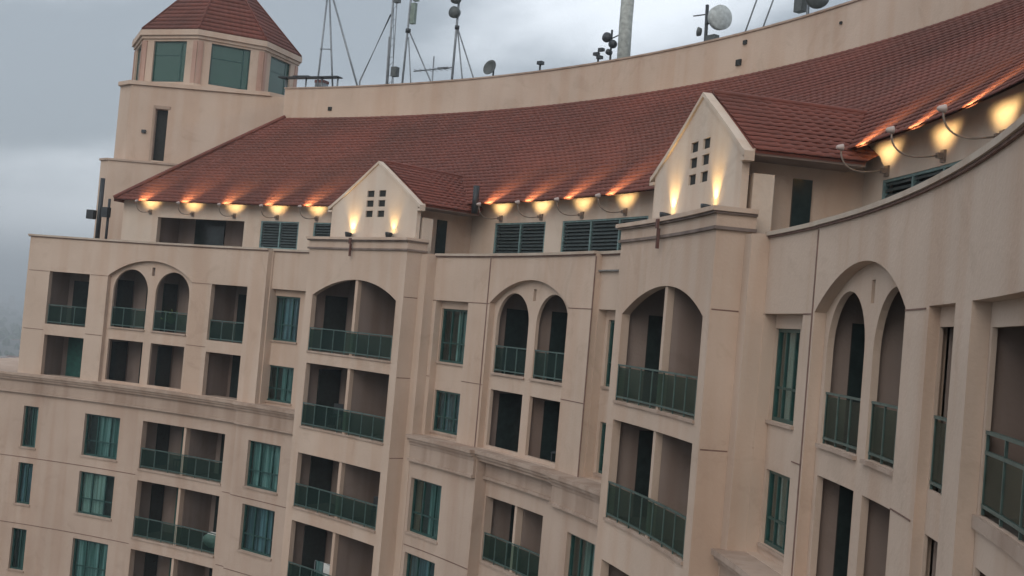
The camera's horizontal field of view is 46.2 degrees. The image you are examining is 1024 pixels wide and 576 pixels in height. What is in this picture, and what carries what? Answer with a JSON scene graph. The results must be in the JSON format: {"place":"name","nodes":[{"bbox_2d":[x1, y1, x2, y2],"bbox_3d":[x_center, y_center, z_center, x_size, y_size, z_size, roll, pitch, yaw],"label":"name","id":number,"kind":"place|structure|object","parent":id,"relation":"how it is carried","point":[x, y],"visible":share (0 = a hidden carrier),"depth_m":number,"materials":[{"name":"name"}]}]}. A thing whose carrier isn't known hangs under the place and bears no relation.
{"place":"outdoors","nodes":[
{"label":"outdoors","id":0,"kind":"place"},
{"bbox_2d":[0,301,23,355],"bbox_3d":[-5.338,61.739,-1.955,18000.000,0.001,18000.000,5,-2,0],"label":"ground","id":1,"kind":"structure","parent":0,"point":[12,319],"depth_m":1853.96,"materials":[{"name":"grey"}]},
{"bbox_2d":[0,295,22,357],"bbox_3d":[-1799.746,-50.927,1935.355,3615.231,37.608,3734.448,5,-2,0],"label":"distant town","id":2,"kind":"object","parent":1,"relation":"on","point":[11,303],"visible":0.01,"depth_m":2425.39},
{"bbox_2d":[0,307,22,355],"bbox_3d":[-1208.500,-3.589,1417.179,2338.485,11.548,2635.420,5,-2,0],"label":"town trees","id":3,"kind":"object","parent":1,"relation":"on","point":[16,329],"visible":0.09,"depth_m":1386.46,"materials":[{"name":"grey plant"}]},
{"bbox_2d":[0,0,1023,575],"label":"apartment building","id":4,"kind":"structure","parent":1,"relation":"on","point":[808,332],"depth_m":39.83,"materials":[{"name":"beige paint"}]},
{"bbox_2d":[10,528,26,569],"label":"window","id":5,"kind":"structure","parent":4,"relation":"in","point":[23,532],"depth_m":56.44,"materials":[{"name":"teal glass"}]},
{"bbox_2d":[17,462,32,503],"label":"window","id":6,"kind":"structure","parent":4,"relation":"in","point":[26,475],"depth_m":56.58,"materials":[{"name":"teal glass"}]},
{"bbox_2d":[22,406,38,447],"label":"window","id":7,"kind":"structure","parent":4,"relation":"in","point":[35,409],"depth_m":56.62,"materials":[{"name":"teal glass"}]},
{"bbox_2d":[72,538,107,575],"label":"window","id":8,"kind":"structure","parent":4,"relation":"in","point":[91,559],"depth_m":55.09,"materials":[{"name":"teal glass"}]},
{"bbox_2d":[78,471,114,517],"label":"window","id":9,"kind":"structure","parent":4,"relation":"in","point":[93,500],"depth_m":55.25,"materials":[{"name":"teal glass"}]},
{"bbox_2d":[86,178,110,238],"bbox_3d":[-20.660,-3.623,59.948,1.257,3.760,0.416,4,-2,18],"label":"drain stack","id":10,"kind":"object","parent":4,"relation":"on","point":[100,212],"visible":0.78,"depth_m":59.89,"materials":[{"name":"metal"}]},
{"bbox_2d":[83,414,119,459],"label":"window","id":11,"kind":"structure","parent":4,"relation":"in","point":[108,434],"depth_m":55.21,"materials":[{"name":"teal glass"}]},
{"bbox_2d":[135,199,151,214],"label":"wall floodlight","id":12,"kind":"object","parent":4,"relation":"attached to","point":[149,211],"depth_m":57.77,"materials":[{"name":"paint"}]},
{"bbox_2d":[161,309,180,331],"bbox_3d":[-15.431,1.480,54.432,0.902,1.068,1.038,5,-2,0],"label":"potted plant","id":13,"kind":"object","parent":4,"relation":"on","point":[170,327],"visible":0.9,"depth_m":54.33,"materials":[{"name":"green plant"}]},
{"bbox_2d":[176,201,194,216],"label":"wall floodlight","id":14,"kind":"object","parent":4,"relation":"attached to","point":[191,213],"depth_m":56.77,"materials":[{"name":"paint"}]},
{"bbox_2d":[93,0,301,239],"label":"octagonal tower","id":15,"kind":"structure","parent":4,"relation":"on","point":[206,74],"depth_m":64.11,"materials":[{"name":"beige paint"}]},
{"bbox_2d":[136,48,140,79],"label":"window","id":16,"kind":"structure","parent":15,"relation":"in","point":[139,52],"depth_m":67.65,"materials":[{"name":"teal glass"}]},
{"bbox_2d":[148,105,170,160],"bbox_3d":[-18.693,-8.193,63.618,0.907,2.960,0.040,5,-2,0],"label":"window frame","id":17,"kind":"structure","parent":15,"relation":"in","point":[155,106],"depth_m":63.63,"materials":[{"name":"paint"}]},
{"bbox_2d":[153,110,167,160],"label":"slit window","id":18,"kind":"structure","parent":15,"relation":"in","point":[162,116],"depth_m":63.95,"materials":[{"name":"grey glass"}]},
{"bbox_2d":[152,41,186,81],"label":"window","id":19,"kind":"structure","parent":15,"relation":"in","point":[169,56],"depth_m":64.87,"materials":[{"name":"teal glass"}]},
{"bbox_2d":[208,44,250,89],"bbox_3d":[-15.318,-11.949,64.973,2.111,2.220,0.080,6,-2,-24],"label":"window","id":20,"kind":"structure","parent":15,"relation":"in","point":[229,66],"depth_m":64.96,"materials":[{"name":"teal glass"}]},
{"bbox_2d":[268,56,289,94],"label":"window","id":21,"kind":"structure","parent":15,"relation":"in","point":[277,67],"depth_m":67.27,"materials":[{"name":"teal glass"}]},
{"bbox_2d":[198,531,215,550],"bbox_3d":[-13.035,11.061,52.522,1.488,0.740,0.540,4,-2,33],"label":"satellite dish","id":22,"kind":"object","parent":4,"relation":"on","point":[209,540],"visible":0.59,"depth_m":52.46,"materials":[{"name":"white metal"}]},
{"bbox_2d":[217,203,235,218],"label":"wall floodlight","id":23,"kind":"object","parent":4,"relation":"attached to","point":[233,216],"depth_m":55.85,"materials":[{"name":"paint"}]},
{"bbox_2d":[241,504,274,556],"bbox_3d":[-10.390,10.047,49.759,2.050,1.920,0.265,4,-2,38],"label":"window","id":24,"kind":"structure","parent":4,"relation":"in","point":[258,533],"depth_m":49.90,"materials":[{"name":"teal glass"}]},
{"bbox_2d":[247,440,280,491],"bbox_3d":[-10.161,7.398,49.843,2.050,1.920,0.265,4,-2,38],"label":"window","id":25,"kind":"structure","parent":4,"relation":"in","point":[266,457],"depth_m":49.97,"materials":[{"name":"teal glass"}]},
{"bbox_2d":[259,204,278,219],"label":"wall floodlight","id":26,"kind":"object","parent":4,"relation":"attached to","point":[276,217],"depth_m":54.32,"materials":[{"name":"paint"}]},
{"bbox_2d":[259,221,298,249],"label":"louvre window","id":27,"kind":"structure","parent":4,"relation":"in","point":[277,234],"depth_m":54.65,"materials":[{"name":"metal"}]},
{"bbox_2d":[267,365,293,403],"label":"window","id":28,"kind":"structure","parent":4,"relation":"in","point":[287,380],"depth_m":50.39,"materials":[{"name":"teal glass"}]},
{"bbox_2d":[273,296,299,341],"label":"window","id":29,"kind":"structure","parent":4,"relation":"in","point":[286,326],"depth_m":50.69,"materials":[{"name":"teal glass"}]},
{"bbox_2d":[298,205,318,220],"bbox_3d":[-8.994,-3.304,52.776,0.172,0.600,1.206,4,-2,36],"label":"wall floodlight","id":30,"kind":"object","parent":4,"relation":"attached to","point":[316,218],"depth_m":52.89,"materials":[{"name":"paint"}]},
{"bbox_2d":[278,75,342,94],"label":"roof platform","id":31,"kind":"structure","parent":4,"relation":"on","point":[305,77],"depth_m":65.72,"materials":[{"name":"metal"}]},
{"bbox_2d":[314,80,328,86],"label":"equipment box","id":32,"kind":"object","parent":4,"relation":"on","point":[325,83],"visible":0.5,"depth_m":66.94,"materials":[{"name":"metal"}]},
{"bbox_2d":[313,222,330,236],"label":"louvre window","id":33,"kind":"structure","parent":4,"relation":"in","point":[323,229],"depth_m":53.18,"materials":[{"name":"metal"}]},
{"bbox_2d":[326,403,343,428],"bbox_3d":[-6.974,5.035,47.227,0.460,0.950,0.445,4,-2,27],"label":"balcony chair","id":34,"kind":"object","parent":4,"relation":"on","point":[337,405],"visible":0.84,"depth_m":47.34,"materials":[{"name":"metal"}]},
{"bbox_2d":[316,0,357,86],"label":"tripod mast","id":35,"kind":"object","parent":4,"relation":"on","point":[339,21],"visible":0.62,"depth_m":65.62,"materials":[{"name":"metal"}]},
{"bbox_2d":[345,232,351,236],"bbox_3d":[-6.389,-2.064,46.851,0.318,0.240,0.296,3,-3,44],"label":"gable uplight","id":36,"kind":"object","parent":4,"relation":"on","point":[348,234],"visible":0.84,"depth_m":46.74,"materials":[{"name":"metal"}]},
{"bbox_2d":[359,0,400,84],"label":"antenna mast","id":37,"kind":"object","parent":4,"relation":"on","point":[394,71],"visible":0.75,"depth_m":63.43,"materials":[{"name":"metal"}]},
{"bbox_2d":[385,232,392,236],"bbox_3d":[-4.619,-1.970,44.983,0.296,0.240,0.318,7,-2,-41],"label":"gable uplight","id":38,"kind":"object","parent":4,"relation":"on","point":[388,234],"visible":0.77,"depth_m":44.87,"materials":[{"name":"metal"}]},
{"bbox_2d":[401,0,430,82],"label":"antenna mast","id":39,"kind":"object","parent":4,"relation":"on","point":[412,14],"visible":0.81,"depth_m":62.81,"materials":[{"name":"metal"}]},
{"bbox_2d":[406,553,434,575],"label":"window","id":40,"kind":"structure","parent":4,"relation":"in","point":[420,566],"depth_m":42.51,"materials":[{"name":"teal glass"}]},
{"bbox_2d":[410,478,441,539],"bbox_3d":[-2.878,7.789,42.311,0.265,1.920,2.000,6,-2,-36],"label":"window","id":41,"kind":"structure","parent":4,"relation":"in","point":[435,499],"depth_m":42.31,"materials":[{"name":"teal glass"}]},
{"bbox_2d":[414,56,451,80],"bbox_3d":[-4.158,-10.403,61.797,2.486,3.102,0.710,4,-2,34],"label":"yagi aerial","id":42,"kind":"object","parent":4,"relation":"on","point":[435,69],"visible":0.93,"depth_m":61.79,"materials":[{"name":"metal"}]},
{"bbox_2d":[433,390,459,434],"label":"window","id":43,"kind":"structure","parent":4,"relation":"in","point":[448,415],"depth_m":42.98,"materials":[{"name":"teal glass"}]},
{"bbox_2d":[439,309,467,363],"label":"window","id":44,"kind":"structure","parent":4,"relation":"in","point":[460,343],"depth_m":42.97,"materials":[{"name":"teal glass"}]},
{"bbox_2d":[449,0,473,79],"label":"antenna mast","id":45,"kind":"object","parent":4,"relation":"on","point":[454,11],"visible":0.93,"depth_m":61.01,"materials":[{"name":"metal"}]},
{"bbox_2d":[476,202,502,221],"bbox_3d":[-0.860,-2.850,44.899,1.206,0.600,0.172,6,-2,-38],"label":"wall floodlight","id":46,"kind":"object","parent":4,"relation":"attached to","point":[500,218],"depth_m":44.99,"materials":[{"name":"paint"}]},
{"bbox_2d":[483,60,495,75],"bbox_3d":[-1.194,-9.999,59.366,0.632,2.653,0.538,5,-2,0],"label":"satellite dish","id":47,"kind":"object","parent":4,"relation":"on","point":[489,67],"visible":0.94,"depth_m":59.53,"materials":[{"name":"metal"}]},
{"bbox_2d":[493,222,545,252],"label":"louvre window","id":48,"kind":"structure","parent":4,"relation":"in","point":[528,237],"depth_m":44.36,"materials":[{"name":"metal"}]},
{"bbox_2d":[515,200,542,220],"bbox_3d":[0.587,-2.787,42.934,1.206,0.600,0.172,6,-2,-35],"label":"wall floodlight","id":49,"kind":"object","parent":4,"relation":"attached to","point":[539,216],"depth_m":43.00,"materials":[{"name":"paint"}]},
{"bbox_2d":[537,61,543,69],"bbox_3d":[1.276,-9.698,57.502,0.280,2.360,0.240,3,-2,42],"label":"roof sensor","id":50,"kind":"object","parent":4,"relation":"on","point":[539,63],"visible":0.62,"depth_m":57.48,"materials":[{"name":"metal"}]},
{"bbox_2d":[554,197,583,218],"bbox_3d":[1.923,-2.737,40.879,1.206,0.600,0.172,6,-2,-31],"label":"wall floodlight","id":51,"kind":"object","parent":4,"relation":"attached to","point":[581,214],"depth_m":40.91,"materials":[{"name":"paint"}]},
{"bbox_2d":[568,534,594,575],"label":"window","id":52,"kind":"structure","parent":4,"relation":"in","point":[589,548],"depth_m":33.64,"materials":[{"name":"teal glass"}]},
{"bbox_2d":[593,48,604,61],"bbox_3d":[3.887,-9.682,54.990,0.201,2.620,0.548,7,-2,-44],"label":"antenna","id":53,"kind":"object","parent":4,"relation":"on","point":[598,56],"visible":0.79,"depth_m":54.93,"materials":[{"name":"metal"}]},
{"bbox_2d":[598,422,605,473],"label":"window","id":54,"kind":"structure","parent":4,"relation":"in","point":[603,424],"depth_m":34.58,"materials":[{"name":"teal glass"}]},
{"bbox_2d":[561,216,647,251],"bbox_3d":[3.155,-1.673,40.027,0.361,1.400,5.257,6,-2,-29],"label":"louvre window","id":55,"kind":"structure","parent":4,"relation":"in","point":[596,234],"depth_m":40.70,"materials":[{"name":"metal"}]},
{"bbox_2d":[602,30,617,59],"bbox_3d":[4.337,-10.053,54.413,0.310,3.402,0.833,7,-2,-43],"label":"antenna cluster","id":56,"kind":"object","parent":4,"relation":"on","point":[608,37],"visible":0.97,"depth_m":54.39,"materials":[{"name":"metal"}]},
{"bbox_2d":[606,320,614,386],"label":"window","id":57,"kind":"structure","parent":4,"relation":"in","point":[612,321],"depth_m":34.67,"materials":[{"name":"teal glass"}]},
{"bbox_2d":[595,193,627,215],"bbox_3d":[3.179,-2.698,38.664,1.206,0.600,0.172,6,-2,-28],"label":"wall floodlight","id":58,"kind":"object","parent":4,"relation":"attached to","point":[623,211],"depth_m":38.68,"materials":[{"name":"paint"}]},
{"bbox_2d":[617,0,633,57],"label":"monopole","id":59,"kind":"object","parent":4,"relation":"on","point":[625,28],"visible":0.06,"depth_m":53.69,"materials":[{"name":"grey metal"}]},
{"bbox_2d":[659,212,670,216],"bbox_3d":[3.768,-1.736,29.491,0.287,0.240,0.348,5,-2,0],"label":"gable uplight","id":60,"kind":"object","parent":4,"relation":"on","point":[661,214],"visible":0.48,"depth_m":29.37,"materials":[{"name":"metal"}]},
{"bbox_2d":[700,203,710,207],"bbox_3d":[4.376,-1.764,26.938,0.286,0.240,0.342,5,-2,0],"label":"gable uplight","id":61,"kind":"object","parent":4,"relation":"on","point":[702,205],"visible":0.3,"depth_m":26.83,"materials":[{"name":"metal"}]},
{"bbox_2d":[693,4,731,40],"bbox_3d":[8.277,-9.998,50.139,1.038,3.706,1.706,6,-2,-18],"label":"dish mast","id":62,"kind":"object","parent":4,"relation":"on","point":[718,17],"visible":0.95,"depth_m":49.46,"materials":[{"name":"metal"}]},
{"bbox_2d":[745,0,773,30],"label":"mast stay","id":63,"kind":"object","parent":4,"relation":"on","point":[752,13],"visible":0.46,"depth_m":47.94,"materials":[{"name":"metal"}]},
{"bbox_2d":[764,470,789,553],"bbox_3d":[5.409,4.431,23.687,0.265,1.500,1.500,5,-2,-7],"label":"window","id":64,"kind":"structure","parent":4,"relation":"in","point":[783,482],"depth_m":24.03,"materials":[{"name":"teal glass"}]},
{"bbox_2d":[772,329,800,424],"bbox_3d":[5.621,1.766,23.934,0.265,1.880,1.400,5,-2,-7],"label":"window","id":65,"kind":"structure","parent":4,"relation":"in","point":[788,387],"depth_m":24.17,"materials":[{"name":"teal glass"}]},
{"bbox_2d":[777,0,828,22],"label":"dish mast","id":66,"kind":"object","parent":4,"relation":"on","point":[801,6],"visible":0.21,"depth_m":45.46,"materials":[{"name":"metal"}]},
{"bbox_2d":[836,144,889,176],"bbox_3d":[7.488,-2.738,25.657,1.206,0.600,0.172,5,-2,-9],"label":"wall floodlight","id":67,"kind":"object","parent":4,"relation":"attached to","point":[885,170],"depth_m":25.65,"materials":[{"name":"paint"}]},
{"bbox_2d":[885,126,946,162],"bbox_3d":[7.796,-2.789,23.193,1.206,0.600,0.172,5,-2,-5],"label":"wall floodlight","id":68,"kind":"object","parent":4,"relation":"attached to","point":[941,155],"depth_m":23.16,"materials":[{"name":"paint"}]},
{"bbox_2d":[882,160,960,198],"bbox_3d":[8.371,-1.732,23.928,0.333,1.400,4.228,5,-2,-6],"label":"louvre window","id":69,"kind":"structure","parent":4,"relation":"in","point":[901,183],"depth_m":24.90,"materials":[{"name":"metal"}]},
{"bbox_2d":[937,104,1004,138],"bbox_3d":[7.952,-2.851,20.811,1.206,0.600,0.172,5,-2,-2],"label":"wall floodlight","id":70,"kind":"object","parent":4,"relation":"attached to","point":[942,109],"depth_m":20.78,"materials":[{"name":"paint"}]},
{"bbox_2d":[0,277,26,301],"bbox_3d":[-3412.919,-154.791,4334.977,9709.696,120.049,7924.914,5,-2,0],"label":"hills","id":71,"kind":"structure","parent":0,"point":[16,287],"depth_m":4611.35,"materials":[{"name":"grey"}]},
{"bbox_2d":[173,459,180,470],"bbox_3d":[-15.032,7.754,54.230,0.445,0.950,0.460,6,-2,-33],"label":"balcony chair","id":72,"kind":"object","parent":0,"point":[176,460],"visible":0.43,"depth_m":54.13,"materials":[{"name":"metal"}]},
{"bbox_2d":[314,560,329,575],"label":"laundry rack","id":73,"kind":"object","parent":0,"point":[320,567],"visible":0.85,"depth_m":46.71,"materials":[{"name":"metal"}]},
{"bbox_2d":[370,496,377,522],"bbox_3d":[-5.030,8.324,44.948,0.460,0.950,0.445,5,-2,3],"label":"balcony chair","id":74,"kind":"object","parent":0,"point":[375,502],"visible":0.45,"depth_m":45.14,"materials":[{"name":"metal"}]},
{"bbox_2d":[0,0,850,278],"label":"sky","id":75,"kind":"structure","parent":0,"point":[63,63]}
]}

